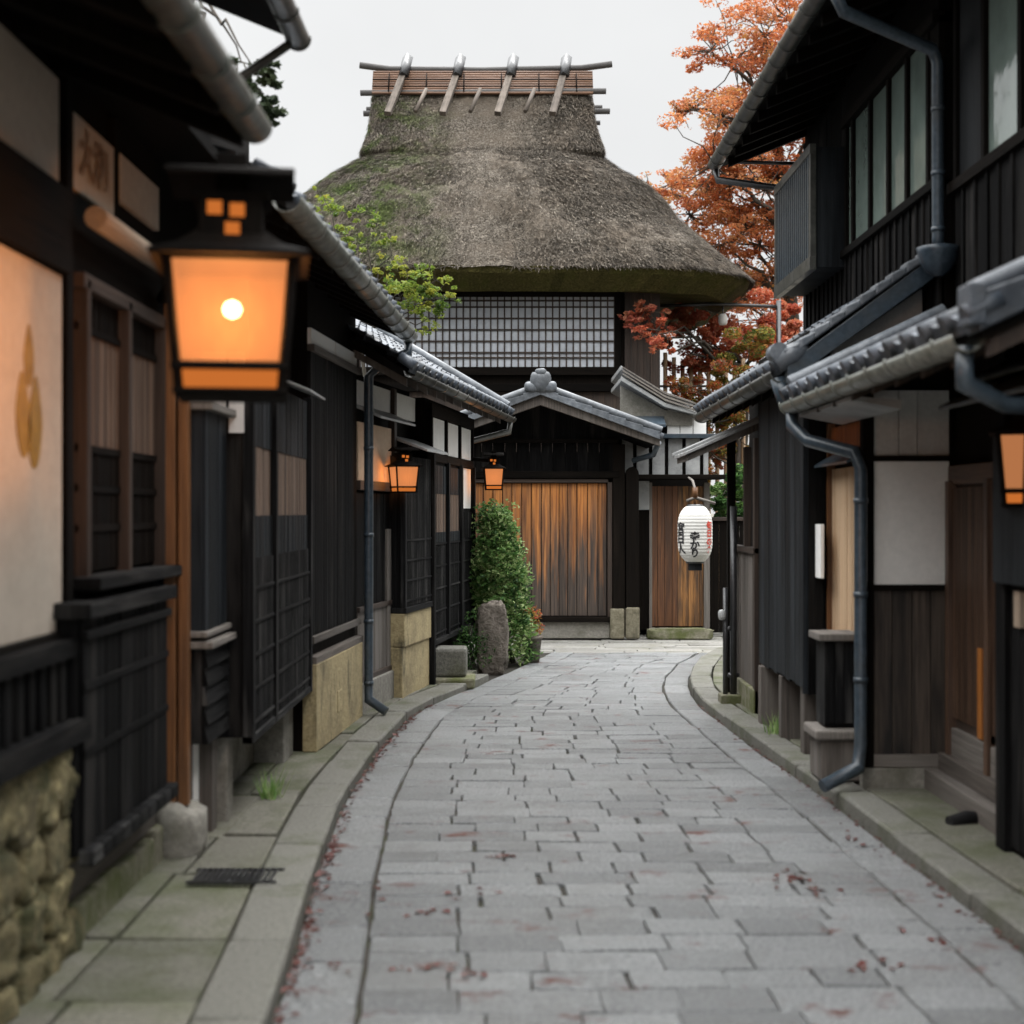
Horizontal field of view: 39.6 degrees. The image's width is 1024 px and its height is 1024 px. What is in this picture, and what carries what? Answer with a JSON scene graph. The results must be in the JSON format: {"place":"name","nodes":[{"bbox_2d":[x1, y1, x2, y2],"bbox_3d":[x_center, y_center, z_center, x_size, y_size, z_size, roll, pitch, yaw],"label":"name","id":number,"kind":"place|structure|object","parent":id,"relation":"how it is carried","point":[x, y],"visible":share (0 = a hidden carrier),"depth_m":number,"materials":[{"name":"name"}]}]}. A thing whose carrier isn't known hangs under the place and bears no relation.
{"place":"outdoors","nodes":[
{"label":"outdoors","id":0,"kind":"place"},
{"bbox_2d":[7,670,476,1023],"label":"pavement","id":1,"kind":"structure","parent":0,"point":[156,941],"depth_m":5.64,"materials":[{"name":"grey stone"}]},
{"bbox_2d":[0,0,272,1023],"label":"wooden house","id":2,"kind":"structure","parent":1,"relation":"on","point":[102,106],"depth_m":5.37,"materials":[{"name":"black wood"}]},
{"bbox_2d":[73,272,181,590],"bbox_3d":[-1.665,-0.318,6.200,0.150,1.245,1.400,0,0,0],"label":"lattice window","id":3,"kind":"structure","parent":2,"relation":"in","point":[119,342],"depth_m":6.16,"materials":[{"name":"brown wood"}]},
{"bbox_2d":[147,152,309,403],"bbox_3d":[-0.905,-0.757,4.600,0.490,0.786,0.490,0,0,-9],"label":"street lantern","id":4,"kind":"object","parent":2,"relation":"hanging from","point":[231,270],"visible":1,"depth_m":4.44,"materials":[{"name":"orange glass"}]},
{"bbox_2d":[185,868,284,883],"bbox_3d":[-1.240,1.635,6.390,0.400,0.013,0.240,0,0,0],"label":"drain grate","id":5,"kind":"object","parent":1,"relation":"on","point":[202,874],"visible":1,"depth_m":6.38,"materials":[{"name":"black metal"}]},
{"bbox_2d":[153,0,324,831],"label":"wooden house","id":6,"kind":"structure","parent":1,"relation":"on","point":[251,575],"depth_m":7.56,"materials":[{"name":"black wood"}]},
{"bbox_2d":[194,0,288,127],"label":"pine tree","id":7,"kind":"object","parent":6,"relation":"attached to","point":[268,102],"visible":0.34,"depth_m":8.62,"materials":[{"name":"green plant"}]},
{"bbox_2d":[252,764,293,799],"bbox_3d":[-1.357,1.550,8.177,0.225,0.199,0.297,0,0,16],"label":"weed","id":8,"kind":"object","parent":1,"relation":"on","point":[272,792],"visible":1,"depth_m":8.13,"materials":[{"name":"green plant"}]},
{"bbox_2d":[153,144,417,751],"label":"wooden house","id":9,"kind":"structure","parent":1,"relation":"on","point":[339,290],"depth_m":10.36,"materials":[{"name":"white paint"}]},
{"bbox_2d":[356,375,448,712],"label":"wooden house","id":10,"kind":"structure","parent":1,"relation":"on","point":[404,596],"depth_m":12.61,"materials":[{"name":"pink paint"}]},
{"bbox_2d":[385,445,422,492],"bbox_3d":[-0.940,-0.375,12.350,0.260,0.416,0.260,0,0,-24],"label":"street lantern","id":11,"kind":"object","parent":10,"relation":"attached to","point":[403,470],"visible":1,"depth_m":12.28,"materials":[{"name":"orange glass"}]},
{"bbox_2d":[348,319,516,645],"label":"wooden house","id":12,"kind":"structure","parent":1,"relation":"on","point":[444,428],"depth_m":14.46,"materials":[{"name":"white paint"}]},
{"bbox_2d":[481,451,505,489],"bbox_3d":[-0.205,-0.464,15.900,0.274,0.440,0.274,0,0,-3],"label":"street lantern","id":13,"kind":"object","parent":12,"relation":"attached to","point":[493,471],"visible":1,"depth_m":15.81,"materials":[{"name":"orange glass"}]},
{"bbox_2d":[436,645,475,688],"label":"stepping block","id":14,"kind":"structure","parent":1,"relation":"on","point":[451,663],"depth_m":13.75,"materials":[{"name":"stone"}]},
{"bbox_2d":[195,0,802,513],"label":"sky","id":15,"kind":"structure","parent":0,"point":[324,130],"materials":[{"name":"white"}]},
{"bbox_2d":[468,632,722,653],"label":"plaza","id":16,"kind":"structure","parent":0,"point":[642,644],"depth_m":18.17,"materials":[{"name":"stone"}]},
{"bbox_2d":[312,186,461,376],"bbox_3d":[-1.719,-1.140,17.574,2.218,5.697,1.028,0,0,0],"label":"sapling","id":17,"kind":"object","parent":16,"relation":"on","point":[427,288],"visible":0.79,"depth_m":17.54,"materials":[{"name":"green plant"}]},
{"bbox_2d":[460,368,663,638],"bbox_3d":[0.232,-0.085,19.517,3.463,3.529,2.555,0,0,0],"label":"gatehouse","id":18,"kind":"object","parent":16,"relation":"on","point":[567,495],"visible":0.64,"depth_m":18.93,"materials":[{"name":"wood"}]},
{"bbox_2d":[476,479,611,621],"bbox_3d":[0.340,0.510,18.925,2.080,1.900,0.150,0,0,0],"label":"gate door","id":19,"kind":"structure","parent":18,"relation":"in","point":[577,493],"depth_m":18.93,"materials":[{"name":"brown wood"}]},
{"bbox_2d":[625,467,639,638],"bbox_3d":[1.597,0.540,18.910,0.185,2.280,0.220,0,0,0],"label":"gate post","id":20,"kind":"object","parent":16,"relation":"on","point":[632,620],"visible":1,"depth_m":18.82,"materials":[{"name":"wood"}]},
{"bbox_2d":[624,474,725,629],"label":"side gate","id":21,"kind":"structure","parent":20,"relation":"attached to","point":[674,590],"depth_m":19.30,"materials":[{"name":"dark timber"},{"name":"brown timber"},{"name":"grey metal"}]},
{"bbox_2d":[652,486,677,625],"bbox_3d":[2.065,0.600,19.314,0.366,1.900,0.032,0,0,0],"label":"door leaf","id":22,"kind":"structure","parent":21,"relation":"in","point":[664,498],"depth_m":19.30,"materials":[{"name":"brown wood"}]},
{"bbox_2d":[678,486,702,625],"bbox_3d":[2.425,0.600,19.314,0.346,1.900,0.032,0,0,0],"label":"door leaf","id":23,"kind":"structure","parent":21,"relation":"in","point":[690,583],"depth_m":19.30,"materials":[{"name":"brown wood"}]},
{"bbox_2d":[678,477,715,570],"bbox_3d":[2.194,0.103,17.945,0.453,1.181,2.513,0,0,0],"label":"paper lantern","id":24,"kind":"object","parent":21,"relation":"hanging from","point":[695,534],"visible":1,"depth_m":16.75,"materials":[{"name":"white paper"}]},
{"bbox_2d":[611,366,715,632],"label":"outbuilding","id":25,"kind":"structure","parent":16,"relation":"on","point":[642,398],"depth_m":19.74,"materials":[{"name":"dark timber"},{"name":"grey tile"},{"name":"cream plaster"}]},
{"bbox_2d":[645,627,713,639],"bbox_3d":[2.241,1.625,19.002,0.917,0.159,0.266,0,0,0],"label":"stone step","id":26,"kind":"object","parent":16,"relation":"on","point":[695,633],"visible":1,"depth_m":18.88,"materials":[{"name":"stone"}]},
{"bbox_2d":[710,517,742,631],"bbox_3d":[3.940,0.855,19.395,2.520,1.570,0.070,0,0,0],"label":"board fence","id":27,"kind":"object","parent":16,"relation":"on","point":[718,568],"visible":0.09,"depth_m":19.39,"materials":[{"name":"black wood"}]},
{"bbox_2d":[710,463,742,516],"bbox_3d":[3.266,0.491,20.651,1.546,2.432,1.091,0,0,-35],"label":"green shrub","id":28,"kind":"object","parent":16,"relation":"on","point":[719,489],"visible":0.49,"depth_m":20.28,"materials":[{"name":"green plant"}]},
{"bbox_2d":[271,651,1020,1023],"bbox_3d":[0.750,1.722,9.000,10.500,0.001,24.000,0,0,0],"label":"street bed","id":29,"kind":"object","parent":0,"point":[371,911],"visible":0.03,"depth_m":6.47,"materials":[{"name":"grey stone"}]},
{"bbox_2d":[189,674,488,1023],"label":"kerb","id":30,"kind":"structure","parent":29,"relation":"on","point":[246,982],"depth_m":6.17,"materials":[{"name":"stone"}]},
{"bbox_2d":[450,609,494,669],"bbox_3d":[-0.469,1.378,15.038,0.661,0.694,0.378,0,0,15],"label":"ivy clump","id":31,"kind":"object","parent":29,"relation":"on","point":[470,634],"visible":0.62,"depth_m":15.02,"materials":[{"name":"green plant"}]},
{"bbox_2d":[469,498,542,666],"bbox_3d":[-0.091,0.799,15.981,0.885,1.922,0.914,0,0,0],"label":"bush","id":32,"kind":"object","parent":29,"relation":"on","point":[507,577],"visible":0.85,"depth_m":15.84,"materials":[{"name":"green plant"}]},
{"bbox_2d":[690,647,1023,954],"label":"kerb","id":33,"kind":"structure","parent":29,"relation":"on","point":[992,901],"depth_m":7.38,"materials":[{"name":"stone"}]},
{"bbox_2d":[718,506,740,705],"bbox_3d":[1.872,0.810,12.200,0.216,1.720,0.200,0,0,0],"label":"pipe stand","id":34,"kind":"object","parent":33,"relation":"on","point":[733,696],"visible":0.8,"depth_m":12.18,"materials":[{"name":"black metal"}]},
{"bbox_2d":[762,709,778,734],"bbox_3d":[1.932,1.552,10.448,0.232,0.196,0.367,0,0,0],"label":"weed","id":35,"kind":"object","parent":33,"relation":"on","point":[774,727],"visible":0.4,"depth_m":10.42,"materials":[{"name":"green plant"}]},
{"bbox_2d":[274,651,1023,1023],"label":"street","id":36,"kind":"structure","parent":0,"point":[592,941],"depth_m":6.42,"materials":[{"name":"stone"}]},
{"bbox_2d":[520,605,544,662],"bbox_3d":[0.218,1.372,16.126,0.280,0.656,0.317,0,0,20],"label":"potted plant","id":37,"kind":"object","parent":36,"relation":"on","point":[538,638],"visible":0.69,"depth_m":16.03,"materials":[{"name":"green plant"}]},
{"bbox_2d":[274,704,1021,1022],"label":"fallen leaves","id":38,"kind":"object","parent":36,"relation":"on","point":[427,967],"visible":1,"depth_m":6.22,"materials":[{"name":"red plant"}]},
{"bbox_2d":[713,655,1023,896],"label":"pavement","id":39,"kind":"structure","parent":0,"point":[930,812],"depth_m":7.31,"materials":[{"name":"grey stone"}]},
{"bbox_2d":[672,416,762,713],"bbox_3d":[1.770,0.418,12.140,0.660,2.464,1.280,0,0,0],"label":"porch","id":40,"kind":"object","parent":39,"relation":"on","point":[748,663],"visible":0.68,"depth_m":11.99,"materials":[{"name":"wood"}]},
{"bbox_2d":[693,0,958,753],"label":"wooden house","id":41,"kind":"structure","parent":39,"relation":"on","point":[857,95],"depth_m":10.20,"materials":[{"name":"grey paint"}]},
{"bbox_2d":[815,524,823,577],"bbox_3d":[2.007,0.255,9.280,0.025,0.350,0.160,0,0,0],"label":"name board","id":42,"kind":"object","parent":41,"relation":"attached to","point":[819,550],"visible":1,"depth_m":9.23,"materials":[{"name":"white paint"}]},
{"bbox_2d":[840,10,951,258],"bbox_3d":[2.722,-2.615,10.260,0.135,1.130,2.520,0,0,0],"label":"upper window","id":43,"kind":"structure","parent":41,"relation":"in","point":[888,128],"depth_m":10.15,"materials":[{"name":"grey glass"}]},
{"bbox_2d":[803,630,858,780],"bbox_3d":[1.980,1.177,8.710,0.320,0.885,0.380,0,0,0],"label":"wooden casing","id":44,"kind":"object","parent":39,"relation":"on","point":[830,732],"visible":0.79,"depth_m":8.61,"materials":[{"name":"black wood"}]},
{"bbox_2d":[778,0,1023,858],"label":"wooden house","id":45,"kind":"structure","parent":39,"relation":"on","point":[924,565],"depth_m":8.30,"materials":[{"name":"white paint"}]},
{"bbox_2d":[814,421,859,630],"bbox_3d":[2.055,0.130,8.940,0.130,1.420,0.960,0,0,0],"label":"side window","id":46,"kind":"structure","parent":45,"relation":"in","point":[839,482],"depth_m":9.10,"materials":[{"name":"beige wood"}]},
{"bbox_2d":[945,462,995,778],"bbox_3d":[2.585,0.605,7.665,0.070,1.750,1.470,0,0,0],"label":"entrance door","id":47,"kind":"structure","parent":45,"relation":"in","point":[970,588],"depth_m":8.00,"materials":[{"name":"brown wood"}]},
{"bbox_2d":[947,0,1023,194],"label":"upper window","id":48,"kind":"structure","parent":45,"relation":"in","point":[1002,21],"depth_m":8.15,"materials":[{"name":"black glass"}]},
{"bbox_2d":[988,380,1023,506],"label":"street lantern","id":49,"kind":"object","parent":45,"relation":"attached to","point":[1009,435],"visible":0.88,"depth_m":6.46,"materials":[{"name":"orange glass"}]},
{"bbox_2d":[945,810,977,825],"bbox_3d":[2.395,1.613,7.475,0.260,0.091,0.091,0,0,-18],"label":"driftwood","id":50,"kind":"object","parent":39,"relation":"on","point":[965,817],"visible":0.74,"depth_m":7.43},
{"label":"ground","id":51,"kind":"structure","parent":0,"visible":0},
{"bbox_2d":[475,600,508,674],"bbox_3d":[-0.214,1.357,15.106,0.370,0.838,0.274,0,0,0],"label":"standing stone","id":52,"kind":"object","parent":51,"relation":"on","point":[491,617],"visible":0.88,"depth_m":14.98,"materials":[{"name":"grey stone"}]},
{"bbox_2d":[303,53,757,451],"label":"thatched house","id":53,"kind":"structure","parent":51,"relation":"on","point":[526,216],"depth_m":22.50,"materials":[{"name":"plant"}]},
{"bbox_2d":[358,291,620,391],"bbox_3d":[-0.360,-2.750,22.460,4.280,1.700,0.120,0,0,0],"label":"paper window","id":54,"kind":"structure","parent":53,"relation":"in","point":[491,333],"depth_m":22.50,"materials":[{"name":"white paper"}]},
{"bbox_2d":[660,352,744,513],"bbox_3d":[3.175,-0.509,23.783,1.650,4.318,0.106,0,0,0],"label":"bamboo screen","id":55,"kind":"object","parent":51,"relation":"on","point":[708,378],"visible":0.16,"depth_m":23.77,"materials":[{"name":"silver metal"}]},
{"bbox_2d":[617,286,802,446],"bbox_3d":[3.105,-1.078,23.548,4.446,5.560,2.278,0,0,-40],"label":"maple tree","id":56,"kind":"object","parent":51,"relation":"on","point":[710,333],"visible":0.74,"depth_m":23.67,"materials":[{"name":"red plant"}]},
{"bbox_2d":[663,323,775,487],"bbox_3d":[3.507,-0.706,22.930,2.290,4.852,1.797,0,0,-17],"label":"autumn shrub","id":57,"kind":"object","parent":51,"relation":"on","point":[759,340],"visible":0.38,"depth_m":22.82,"materials":[{"name":"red plant"}]},
{"bbox_2d":[660,300,780,342],"bbox_3d":[3.370,-0.875,23.200,2.041,5.150,0.146,0,0,0],"label":"street lamp","id":58,"kind":"object","parent":51,"relation":"on","point":[722,319],"visible":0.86,"depth_m":23.18,"materials":[{"name":"black metal"}]},
{"bbox_2d":[637,0,804,332],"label":"maple tree","id":59,"kind":"object","parent":51,"relation":"on","point":[742,221],"visible":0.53,"depth_m":26.97,"materials":[{"name":"orange plant"}]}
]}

